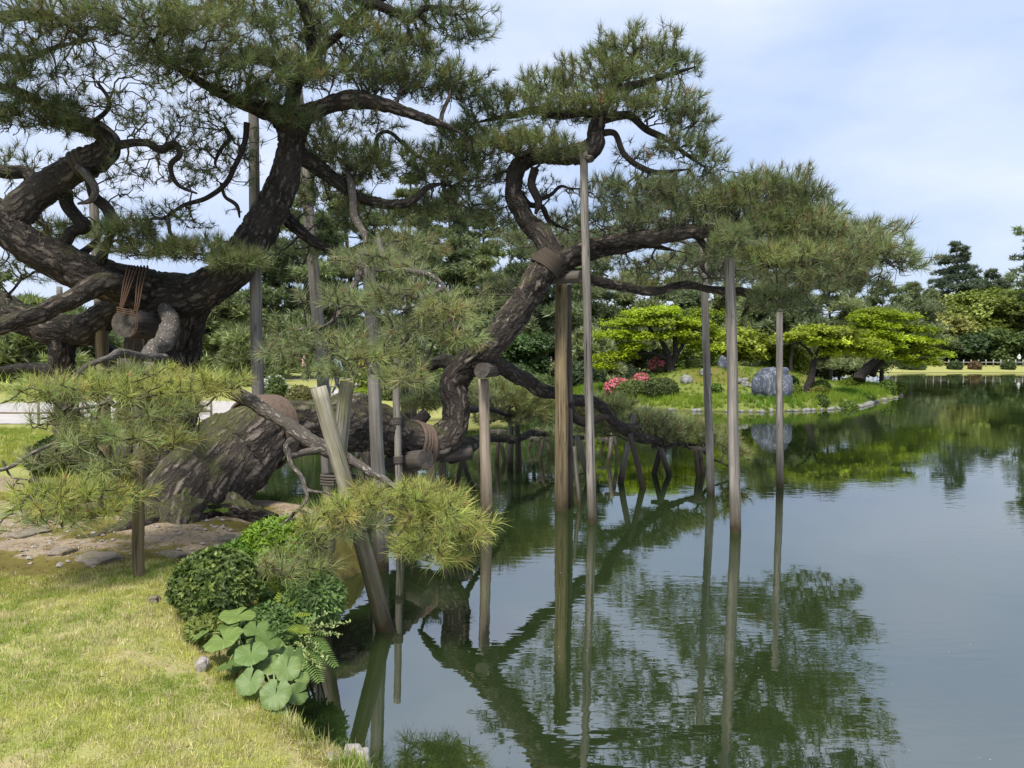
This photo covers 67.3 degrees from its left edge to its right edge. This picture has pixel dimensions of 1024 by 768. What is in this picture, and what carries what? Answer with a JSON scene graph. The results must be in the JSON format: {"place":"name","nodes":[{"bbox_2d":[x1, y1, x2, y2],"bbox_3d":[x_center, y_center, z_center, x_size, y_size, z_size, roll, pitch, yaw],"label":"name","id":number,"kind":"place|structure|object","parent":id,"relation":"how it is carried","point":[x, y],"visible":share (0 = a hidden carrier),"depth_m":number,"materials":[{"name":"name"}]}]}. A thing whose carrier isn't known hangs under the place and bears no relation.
{"place":"outdoors","nodes":[
{"label":"outdoors","id":0,"kind":"place"},
{"bbox_2d":[0,401,234,423],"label":"gravel path","id":1,"kind":"structure","parent":0,"point":[223,406],"depth_m":21.41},
{"bbox_2d":[0,552,370,767],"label":"lawn grass","id":2,"kind":"structure","parent":0,"point":[86,680],"depth_m":3.81,"materials":[{"name":"plant"}]},
{"bbox_2d":[0,356,1023,767],"bbox_3d":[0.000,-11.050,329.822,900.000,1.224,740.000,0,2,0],"label":"ground","id":3,"kind":"structure","parent":0,"point":[42,564],"depth_m":4.51,"materials":[{"name":"plant"}]},
{"bbox_2d":[4,526,52,538],"bbox_3d":[-4.199,1.304,6.683,0.269,0.084,0.396,1,3,26],"label":"flat stone","id":4,"kind":"object","parent":3,"relation":"on","point":[21,534],"visible":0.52,"depth_m":6.62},
{"bbox_2d":[0,289,93,383],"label":"pine tree","id":5,"kind":"object","parent":3,"relation":"on","point":[15,348],"visible":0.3,"depth_m":31.00,"materials":[{"name":"plant"}]},
{"bbox_2d":[0,425,115,468],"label":"lawn grass","id":6,"kind":"structure","parent":3,"relation":"on","point":[9,444],"depth_m":13.85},
{"bbox_2d":[23,432,98,476],"bbox_3d":[-5.902,0.932,10.237,1.029,0.638,0.988,0,2,0],"label":"garden bush","id":7,"kind":"object","parent":3,"relation":"on","point":[39,445],"visible":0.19,"depth_m":9.90,"materials":[{"name":"green plant"}]},
{"bbox_2d":[21,305,123,386],"bbox_3d":[-20.447,-1.747,35.741,5.030,4.229,4.774,0,2,0],"label":"pine tree","id":8,"kind":"object","parent":3,"relation":"on","point":[114,340],"visible":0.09,"depth_m":35.49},
{"bbox_2d":[73,550,124,566],"bbox_3d":[-3.191,1.351,5.909,0.390,0.086,0.301,1,3,32],"label":"flat stone","id":9,"kind":"object","parent":3,"relation":"on","point":[89,558],"visible":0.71,"depth_m":5.86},
{"bbox_2d":[71,456,131,488],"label":"garden bush","id":10,"kind":"object","parent":3,"relation":"on","point":[98,459],"visible":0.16,"depth_m":8.87,"materials":[{"name":"green plant"}]},
{"bbox_2d":[94,301,111,458],"bbox_3d":[-5.432,0.177,10.227,0.183,2.538,0.285,-1,2,-22],"label":"support post","id":11,"kind":"object","parent":3,"relation":"on","point":[101,344],"visible":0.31,"depth_m":10.17,"materials":[{"name":"brown wood"}]},
{"bbox_2d":[116,358,132,459],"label":"support post","id":12,"kind":"object","parent":3,"relation":"on","point":[123,445],"visible":0.19,"depth_m":9.36,"materials":[{"name":"brown wood"}]},
{"bbox_2d":[131,460,144,577],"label":"support post","id":13,"kind":"object","parent":3,"relation":"on","point":[138,532],"visible":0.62,"depth_m":5.47,"materials":[{"name":"brown wood"}]},
{"bbox_2d":[1,487,300,578],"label":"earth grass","id":14,"kind":"structure","parent":3,"relation":"on","point":[46,547],"depth_m":6.32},
{"bbox_2d":[0,496,312,587],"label":"fallen needles","id":15,"kind":"object","parent":3,"relation":"on","point":[113,543],"visible":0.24,"depth_m":6.34,"materials":[{"name":"brown plant"}]},
{"bbox_2d":[0,500,320,567],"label":"gravel","id":16,"kind":"structure","parent":3,"relation":"on","point":[60,564],"depth_m":6.47,"materials":[{"name":"stone"}]},
{"bbox_2d":[179,610,224,648],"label":"leafy bush","id":17,"kind":"object","parent":3,"relation":"on","point":[212,622],"visible":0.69,"depth_m":4.58,"materials":[{"name":"green plant"}]},
{"bbox_2d":[163,544,261,619],"bbox_3d":[-1.918,1.304,4.948,0.593,0.546,0.588,2,3,45],"label":"evergreen bush","id":18,"kind":"object","parent":3,"relation":"on","point":[220,578],"visible":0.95,"depth_m":4.78,"materials":[{"name":"green plant"}]},
{"bbox_2d":[201,293,275,373],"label":"pine tree","id":19,"kind":"object","parent":3,"relation":"on","point":[227,312],"visible":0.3,"depth_m":40.96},
{"bbox_2d":[220,536,275,595],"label":"leafy bush","id":20,"kind":"object","parent":3,"relation":"on","point":[236,544],"visible":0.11,"depth_m":5.51,"materials":[{"name":"green plant"}]},
{"bbox_2d":[191,607,309,717],"bbox_3d":[-1.394,1.513,4.238,0.464,0.267,1.101,-2,3,-39],"label":"butterbur plant","id":21,"kind":"object","parent":3,"relation":"on","point":[283,666],"visible":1,"depth_m":4.17,"materials":[{"name":"green plant"}]},
{"bbox_2d":[207,322,295,385],"bbox_3d":[-13.001,-1.386,37.940,4.406,3.573,3.709,2,3,42],"label":"bush","id":22,"kind":"object","parent":3,"relation":"on","point":[234,355],"visible":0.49,"depth_m":37.14,"materials":[{"name":"plant"}]},
{"bbox_2d":[248,113,266,491],"bbox_3d":[-3.284,-1.048,9.893,0.172,5.210,0.373,-1,2,-23],"label":"support post","id":23,"kind":"object","parent":3,"relation":"on","point":[256,332],"visible":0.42,"depth_m":9.84,"materials":[{"name":"grey wood"}]},
{"bbox_2d":[0,0,517,594],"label":"pine tree","id":24,"kind":"object","parent":3,"relation":"on","point":[172,374],"visible":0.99,"depth_m":8.80,"materials":[{"name":"green plant"}]},
{"bbox_2d":[65,146,99,181],"bbox_3d":[-5.144,-2.631,9.204,0.315,0.411,0.394,0,2,0],"label":"rope wrap","id":25,"kind":"object","parent":24,"relation":"attached to","point":[72,156],"visible":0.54,"depth_m":9.03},
{"bbox_2d":[116,265,148,337],"bbox_3d":[-4.576,-1.006,9.360,0.310,0.916,0.947,-1,2,-17],"label":"rope sling","id":26,"kind":"object","parent":24,"relation":"hanging from","point":[123,299],"visible":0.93,"depth_m":9.00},
{"bbox_2d":[111,310,160,338],"bbox_3d":[-4.512,-0.719,9.500,0.330,0.357,0.913,0,2,6],"label":"cross log","id":27,"kind":"object","parent":26,"relation":"hanging from","point":[123,325],"visible":0.5,"depth_m":9.09,"materials":[{"name":"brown wood"}]},
{"bbox_2d":[235,598,306,682],"bbox_3d":[-1.573,1.698,4.908,0.520,0.664,0.521,0,2,0],"label":"leafy bush","id":28,"kind":"object","parent":3,"relation":"on","point":[275,615],"visible":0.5,"depth_m":4.82,"materials":[{"name":"green plant"}]},
{"bbox_2d":[264,373,288,397],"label":"azalea bush","id":29,"kind":"object","parent":3,"relation":"on","point":[275,384],"visible":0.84,"depth_m":26.23,"materials":[{"name":"green plant"}]},
{"bbox_2d":[233,511,320,579],"bbox_3d":[-1.725,1.265,5.702,0.673,0.620,0.615,0,2,0],"label":"leafy bush","id":30,"kind":"object","parent":3,"relation":"on","point":[251,535],"visible":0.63,"depth_m":5.54,"materials":[{"name":"green plant"}]},
{"bbox_2d":[237,230,348,368],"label":"pine tree","id":31,"kind":"object","parent":3,"relation":"on","point":[285,274],"visible":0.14,"depth_m":47.83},
{"bbox_2d":[284,384,312,400],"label":"garden bush","id":32,"kind":"object","parent":3,"relation":"on","point":[300,392],"visible":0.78,"depth_m":24.20,"materials":[{"name":"green plant"}]},
{"bbox_2d":[227,667,373,767],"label":"rim grass","id":33,"kind":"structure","parent":3,"relation":"on","point":[346,761],"depth_m":3.48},
{"bbox_2d":[255,564,349,666],"bbox_3d":[-1.471,1.637,5.422,0.655,0.767,0.614,0,2,0],"label":"leafy bush","id":34,"kind":"object","parent":3,"relation":"on","point":[317,598],"visible":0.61,"depth_m":5.24,"materials":[{"name":"green plant"}]},
{"bbox_2d":[234,195,379,377],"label":"pine tree","id":35,"kind":"object","parent":3,"relation":"on","point":[327,268],"visible":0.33,"depth_m":47.29,"materials":[{"name":"plant"}]},
{"bbox_2d":[252,490,372,547],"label":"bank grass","id":36,"kind":"structure","parent":3,"relation":"on","point":[261,495],"depth_m":8.37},
{"bbox_2d":[293,629,337,685],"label":"fern plant","id":37,"kind":"object","parent":3,"relation":"on","point":[310,650],"visible":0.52,"depth_m":4.72,"materials":[{"name":"green plant"}]},
{"bbox_2d":[288,610,350,670],"bbox_3d":[-1.226,1.621,4.832,0.377,0.343,0.612,-1,3,-26],"label":"privet shrub","id":38,"kind":"object","parent":3,"relation":"on","point":[300,637],"visible":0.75,"depth_m":4.77,"materials":[{"name":"green plant"}]},
{"bbox_2d":[308,171,421,361],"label":"pine tree","id":39,"kind":"object","parent":3,"relation":"on","point":[379,276],"visible":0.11,"depth_m":53.42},
{"bbox_2d":[351,363,391,389],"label":"garden bush","id":40,"kind":"object","parent":3,"relation":"on","point":[362,382],"visible":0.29,"depth_m":30.39,"materials":[{"name":"green plant"}]},
{"bbox_2d":[341,320,419,380],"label":"pine tree","id":41,"kind":"object","parent":3,"relation":"on","point":[410,343],"visible":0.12,"depth_m":44.92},
{"bbox_2d":[340,174,465,337],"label":"pine tree","id":42,"kind":"object","parent":3,"relation":"on","point":[400,192],"visible":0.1,"depth_m":56.29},
{"bbox_2d":[411,313,472,362],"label":"pine tree","id":43,"kind":"object","parent":3,"relation":"on","point":[436,350],"visible":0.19,"depth_m":45.50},
{"bbox_2d":[418,198,491,289],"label":"pine tree","id":44,"kind":"object","parent":3,"relation":"on","point":[462,243],"visible":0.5,"depth_m":57.33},
{"bbox_2d":[440,210,510,329],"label":"pine tree","id":45,"kind":"object","parent":3,"relation":"on","point":[501,252],"visible":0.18,"depth_m":60.59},
{"bbox_2d":[454,242,549,356],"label":"pine tree","id":46,"kind":"object","parent":3,"relation":"on","point":[482,260],"visible":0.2,"depth_m":51.01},
{"bbox_2d":[76,11,946,538],"bbox_3d":[3.177,-1.652,14.246,8.196,6.641,19.601,1,2,21],"label":"pine tree","id":47,"kind":"object","parent":3,"relation":"on","point":[798,247],"visible":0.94,"depth_m":9.96,"materials":[{"name":"green plant"}]},
{"bbox_2d":[230,394,298,469],"bbox_3d":[-2.680,0.532,8.314,0.839,0.838,0.443,2,3,34],"label":"bark band","id":48,"kind":"object","parent":47,"relation":"attached to","point":[281,404],"visible":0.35,"depth_m":8.22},
{"bbox_2d":[384,449,432,473],"bbox_3d":[-1.320,0.992,9.800,0.675,0.366,0.262,2,3,39],"label":"cross log","id":49,"kind":"object","parent":47,"relation":"attached to","point":[416,460],"visible":0.79,"depth_m":9.63,"materials":[{"name":"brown wood"}]},
{"bbox_2d":[414,420,438,463],"bbox_3d":[-1.253,0.790,10.179,0.432,0.628,0.618,-1,3,-30],"label":"bark wrap","id":50,"kind":"object","parent":47,"relation":"attached to","point":[431,442],"visible":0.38,"depth_m":10.04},
{"bbox_2d":[440,446,472,462],"bbox_3d":[-0.774,0.957,10.499,0.446,0.208,0.194,-1,3,-28],"label":"cross log","id":51,"kind":"object","parent":47,"relation":"attached to","point":[465,453],"visible":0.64,"depth_m":10.45,"materials":[{"name":"grey wood"}]},
{"bbox_2d":[531,247,563,278],"bbox_3d":[0.491,-1.625,10.295,0.478,0.435,0.455,0,2,0],"label":"rope wrap","id":52,"kind":"object","parent":47,"relation":"attached to","point":[550,260],"visible":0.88,"depth_m":10.11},
{"bbox_2d":[501,328,554,376],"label":"broadleaf tree","id":53,"kind":"object","parent":3,"relation":"on","point":[521,349],"visible":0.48,"depth_m":40.93,"materials":[{"name":"green plant"}]},
{"bbox_2d":[466,229,592,354],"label":"pine tree","id":54,"kind":"object","parent":3,"relation":"on","point":[543,317],"visible":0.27,"depth_m":48.01,"materials":[{"name":"plant"}]},
{"bbox_2d":[542,237,656,357],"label":"pine tree","id":55,"kind":"object","parent":3,"relation":"on","point":[601,310],"visible":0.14,"depth_m":51.43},
{"bbox_2d":[601,270,685,375],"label":"pine tree","id":56,"kind":"object","parent":3,"relation":"on","point":[623,301],"visible":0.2,"depth_m":55.38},
{"bbox_2d":[641,270,711,317],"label":"pine tree","id":57,"kind":"object","parent":3,"relation":"on","point":[692,297],"visible":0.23,"depth_m":57.89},
{"bbox_2d":[653,304,725,368],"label":"broadleaf tree","id":58,"kind":"object","parent":3,"relation":"on","point":[686,354],"visible":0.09,"depth_m":53.58,"materials":[{"name":"green plant"}]},
{"bbox_2d":[696,281,760,365],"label":"pine tree","id":59,"kind":"object","parent":3,"relation":"on","point":[718,301],"visible":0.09,"depth_m":53.50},
{"bbox_2d":[803,281,893,380],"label":"pine tree","id":60,"kind":"object","parent":3,"relation":"on","point":[849,362],"visible":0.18,"depth_m":53.98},
{"bbox_2d":[801,313,923,378],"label":"broadleaf tree","id":61,"kind":"object","parent":3,"relation":"on","point":[845,371],"visible":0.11,"depth_m":64.74,"materials":[{"name":"green plant"}]},
{"bbox_2d":[843,280,945,378],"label":"pine tree","id":62,"kind":"object","parent":3,"relation":"on","point":[880,300],"visible":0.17,"depth_m":65.16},
{"bbox_2d":[890,280,956,345],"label":"pine tree","id":63,"kind":"object","parent":3,"relation":"on","point":[914,289],"visible":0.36,"depth_m":98.37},
{"bbox_2d":[917,287,944,314],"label":"pine tree","id":64,"kind":"object","parent":3,"relation":"on","point":[933,295],"visible":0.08,"depth_m":110.70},
{"bbox_2d":[914,309,981,355],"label":"broadleaf tree","id":65,"kind":"object","parent":3,"relation":"on","point":[961,326],"visible":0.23,"depth_m":102.17,"materials":[{"name":"green plant"}]},
{"bbox_2d":[921,240,995,315],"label":"conifer tree","id":66,"kind":"object","parent":3,"relation":"on","point":[964,280],"visible":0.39,"depth_m":114.13,"materials":[{"name":"plant"}]},
{"bbox_2d":[935,331,1001,364],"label":"broadleaf tree","id":67,"kind":"object","parent":3,"relation":"on","point":[978,343],"visible":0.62,"depth_m":100.54,"materials":[{"name":"green plant"}]},
{"bbox_2d":[939,288,1023,364],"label":"broadleaf tree","id":68,"kind":"object","parent":3,"relation":"on","point":[992,299],"visible":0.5,"depth_m":105.41,"materials":[{"name":"green plant"}]},
{"bbox_2d":[952,267,1017,319],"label":"conifer tree","id":69,"kind":"object","parent":3,"relation":"on","point":[994,277],"visible":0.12,"depth_m":117.85,"materials":[{"name":"plant"}]},
{"bbox_2d":[971,283,1023,333],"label":"broadleaf tree","id":70,"kind":"object","parent":3,"relation":"on","point":[1015,292],"visible":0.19,"depth_m":105.44,"materials":[{"name":"green plant"}]},
{"bbox_2d":[976,325,1023,364],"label":"broadleaf tree","id":71,"kind":"object","parent":3,"relation":"on","point":[1005,349],"visible":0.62,"depth_m":100.94,"materials":[{"name":"green plant"}]},
{"bbox_2d":[1003,224,1023,296],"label":"pine tree","id":72,"kind":"object","parent":3,"relation":"on","point":[1012,274],"visible":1,"depth_m":100.92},
{"bbox_2d":[0,0,1023,317],"label":"sky","id":73,"kind":"structure","parent":0,"point":[910,105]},
{"bbox_2d":[267,373,1023,767],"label":"pond water","id":74,"kind":"structure","parent":0,"point":[891,635],"depth_m":6.53,"materials":[{"name":"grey liquid"}]},
{"bbox_2d":[290,42,330,462],"bbox_3d":[-2.849,-1.353,11.194,0.834,7.224,0.210,1,3,24],"label":"support post","id":75,"kind":"object","parent":74,"relation":"in","point":[313,274],"visible":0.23,"depth_m":11.14,"materials":[{"name":"grey wood"}]},
{"bbox_2d":[310,381,393,632],"bbox_3d":[-1.383,1.220,6.172,1.046,2.477,0.534,1,3,29],"label":"log trestle","id":76,"kind":"object","parent":74,"relation":"in","point":[335,431],"visible":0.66,"depth_m":6.03,"materials":[{"name":"grey wood"}]},
{"bbox_2d":[363,259,388,570],"bbox_3d":[-1.375,0.542,7.836,0.163,3.698,0.355,-2,3,-42],"label":"support post","id":77,"kind":"object","parent":74,"relation":"in","point":[376,428],"visible":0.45,"depth_m":7.77,"materials":[{"name":"grey wood"}]},
{"bbox_2d":[392,353,404,530],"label":"support post","id":78,"kind":"object","parent":74,"relation":"in","point":[397,435],"visible":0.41,"depth_m":9.51,"materials":[{"name":"grey wood"}]},
{"bbox_2d":[452,457,475,491],"bbox_3d":[-0.773,1.657,12.399,0.695,1.091,0.299,-1,3,-30],"label":"log trestle","id":79,"kind":"object","parent":74,"relation":"in","point":[462,465],"visible":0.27,"depth_m":12.24,"materials":[{"name":"brown wood"}]},
{"bbox_2d":[478,379,492,517],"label":"support post","id":80,"kind":"object","parent":74,"relation":"in","point":[485,452],"visible":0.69,"depth_m":10.27,"materials":[{"name":"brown wood"}]},
{"bbox_2d":[474,363,499,377],"bbox_3d":[-0.312,-0.190,10.375,0.209,0.206,0.772,1,2,13],"label":"cross log","id":81,"kind":"object","parent":80,"relation":"on","point":[484,370],"visible":0.81,"depth_m":10.01,"materials":[{"name":"grey wood"}]},
{"bbox_2d":[490,429,506,463],"bbox_3d":[-0.268,1.485,15.595,0.322,1.190,0.575,2,3,36],"label":"log trestle","id":82,"kind":"object","parent":74,"relation":"in","point":[500,445],"visible":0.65,"depth_m":15.47,"materials":[{"name":"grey wood"}]},
{"bbox_2d":[507,410,521,469],"bbox_3d":[0.063,1.304,14.644,0.383,1.630,0.245,1,3,29],"label":"log trestle","id":83,"kind":"object","parent":74,"relation":"in","point":[518,459],"visible":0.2,"depth_m":14.55,"materials":[{"name":"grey wood"}]},
{"bbox_2d":[555,284,568,510],"bbox_3d":[0.697,0.423,10.796,0.204,3.698,0.334,0,2,0],"label":"support post","id":84,"kind":"object","parent":74,"relation":"in","point":[561,432],"visible":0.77,"depth_m":10.73,"materials":[{"name":"brown wood"}]},
{"bbox_2d":[552,270,581,284],"bbox_3d":[0.674,-1.436,10.401,0.644,0.182,0.177,2,3,38],"label":"cross log","id":85,"kind":"object","parent":84,"relation":"on","point":[573,277],"visible":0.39,"depth_m":10.23,"materials":[{"name":"grey wood"}]},
{"bbox_2d":[567,284,573,504],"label":"support post","id":86,"kind":"object","parent":74,"relation":"in","point":[570,399],"visible":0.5,"depth_m":11.16,"materials":[{"name":"brown wood"}]},
{"bbox_2d":[572,446,580,505],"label":"support post","id":87,"kind":"object","parent":74,"relation":"in","point":[577,485],"visible":0.64,"depth_m":11.07,"materials":[{"name":"grey wood"}]},
{"bbox_2d":[573,434,585,478],"bbox_3d":[1.145,1.507,13.606,0.386,1.307,1.076,-1,2,-20],"label":"log trestle","id":88,"kind":"object","parent":74,"relation":"in","point":[578,438],"visible":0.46,"depth_m":13.19,"materials":[{"name":"brown wood"}]},
{"bbox_2d":[580,150,596,522],"bbox_3d":[0.993,-0.363,10.013,0.124,5.330,0.356,-1,3,-32],"label":"support post","id":89,"kind":"object","parent":74,"relation":"in","point":[589,419],"visible":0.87,"depth_m":9.97,"materials":[{"name":"grey wood"}]},
{"bbox_2d":[617,414,645,488],"bbox_3d":[2.010,1.349,12.789,0.407,1.686,0.750,-1,2,-20],"label":"log trestle","id":90,"kind":"object","parent":74,"relation":"in","point":[626,451],"visible":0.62,"depth_m":12.73,"materials":[{"name":"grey wood"}]},
{"bbox_2d":[651,444,671,475],"bbox_3d":[2.742,1.607,13.974,0.655,1.067,0.280,1,3,33],"label":"log trestle","id":91,"kind":"object","parent":74,"relation":"in","point":[660,454],"visible":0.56,"depth_m":13.87,"materials":[{"name":"brown wood"}]},
{"bbox_2d":[688,446,705,475],"bbox_3d":[3.399,1.634,13.948,0.416,1.026,0.248,0,2,0],"label":"log trestle","id":92,"kind":"object","parent":74,"relation":"in","point":[699,461],"visible":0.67,"depth_m":13.88,"materials":[{"name":"brown wood"}]},
{"bbox_2d":[700,238,714,494],"bbox_3d":[3.043,-0.037,11.976,0.130,4.522,0.342,-2,3,-38],"label":"support post","id":93,"kind":"object","parent":74,"relation":"in","point":[710,478],"visible":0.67,"depth_m":11.93,"materials":[{"name":"grey wood"}]},
{"bbox_2d":[724,253,740,533],"bbox_3d":[2.716,0.363,9.445,0.149,3.924,0.312,-1,3,-30],"label":"support post","id":94,"kind":"object","parent":74,"relation":"in","point":[732,415],"visible":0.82,"depth_m":9.39,"materials":[{"name":"grey wood"}]},
{"bbox_2d":[776,310,783,487],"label":"support post","id":95,"kind":"object","parent":74,"relation":"in","point":[779,414],"visible":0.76,"depth_m":12.58,"materials":[{"name":"grey wood"}]},
{"bbox_2d":[573,365,899,411],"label":"island","id":96,"kind":"structure","parent":0,"point":[714,371],"depth_m":32.72,"materials":[{"name":"plant"}]},
{"bbox_2d":[550,360,607,386],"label":"garden bush","id":97,"kind":"object","parent":96,"relation":"on","point":[578,373],"visible":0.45,"depth_m":41.02,"materials":[{"name":"green plant"}]},
{"bbox_2d":[546,325,628,381],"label":"pine tree","id":98,"kind":"object","parent":96,"relation":"on","point":[602,344],"visible":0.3,"depth_m":45.26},
{"bbox_2d":[602,377,627,395],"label":"azalea bush","id":99,"kind":"object","parent":96,"relation":"on","point":[610,385],"visible":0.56,"depth_m":32.70,"materials":[{"name":"pink plant"}]},
{"bbox_2d":[616,377,646,396],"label":"clipped shrub","id":100,"kind":"object","parent":96,"relation":"on","point":[635,385],"visible":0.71,"depth_m":31.74,"materials":[{"name":"green plant"}]},
{"bbox_2d":[648,357,665,372],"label":"azalea bush","id":101,"kind":"object","parent":96,"relation":"on","point":[656,365],"visible":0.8,"depth_m":35.65,"materials":[{"name":"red plant"}]},
{"bbox_2d":[592,303,725,372],"bbox_3d":[6.954,-1.821,35.562,7.407,3.801,3.245,-1,2,-16],"label":"maple tree","id":102,"kind":"object","parent":96,"relation":"on","point":[648,318],"visible":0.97,"depth_m":34.96,"materials":[{"name":"green plant"}]},
{"bbox_2d":[642,377,680,397],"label":"clipped shrub","id":103,"kind":"object","parent":96,"relation":"on","point":[659,385],"visible":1,"depth_m":31.07,"materials":[{"name":"green plant"}]},
{"bbox_2d":[687,324,775,362],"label":"maple tree","id":104,"kind":"object","parent":96,"relation":"on","point":[751,343],"visible":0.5,"depth_m":41.51,"materials":[{"name":"green plant"}]},
{"bbox_2d":[723,282,817,366],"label":"pine tree","id":105,"kind":"object","parent":96,"relation":"on","point":[751,315],"visible":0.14,"depth_m":46.04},
{"bbox_2d":[750,367,792,397],"bbox_3d":[10.447,0.096,30.947,1.383,1.584,1.592,-1,2,-19],"label":"boulder","id":106,"kind":"object","parent":96,"relation":"on","point":[763,382],"visible":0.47,"depth_m":30.40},
{"bbox_2d":[757,344,818,374],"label":"maple tree","id":107,"kind":"object","parent":96,"relation":"on","point":[801,360],"visible":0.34,"depth_m":46.79,"materials":[{"name":"green plant"}]},
{"bbox_2d":[748,286,834,371],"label":"pine tree","id":108,"kind":"object","parent":96,"relation":"on","point":[768,322],"visible":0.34,"depth_m":43.95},
{"bbox_2d":[768,323,892,393],"bbox_3d":[13.638,-1.095,32.899,4.976,3.053,2.934,-1,2,-22],"label":"maple tree","id":109,"kind":"object","parent":96,"relation":"on","point":[839,345],"visible":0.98,"depth_m":32.69,"materials":[{"name":"green plant"}]},
{"bbox_2d":[845,306,957,381],"bbox_3d":[19.725,-2.023,39.047,6.475,3.894,3.601,0,2,0],"label":"maple tree","id":110,"kind":"object","parent":96,"relation":"on","point":[876,324],"visible":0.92,"depth_m":38.73,"materials":[{"name":"green plant"}]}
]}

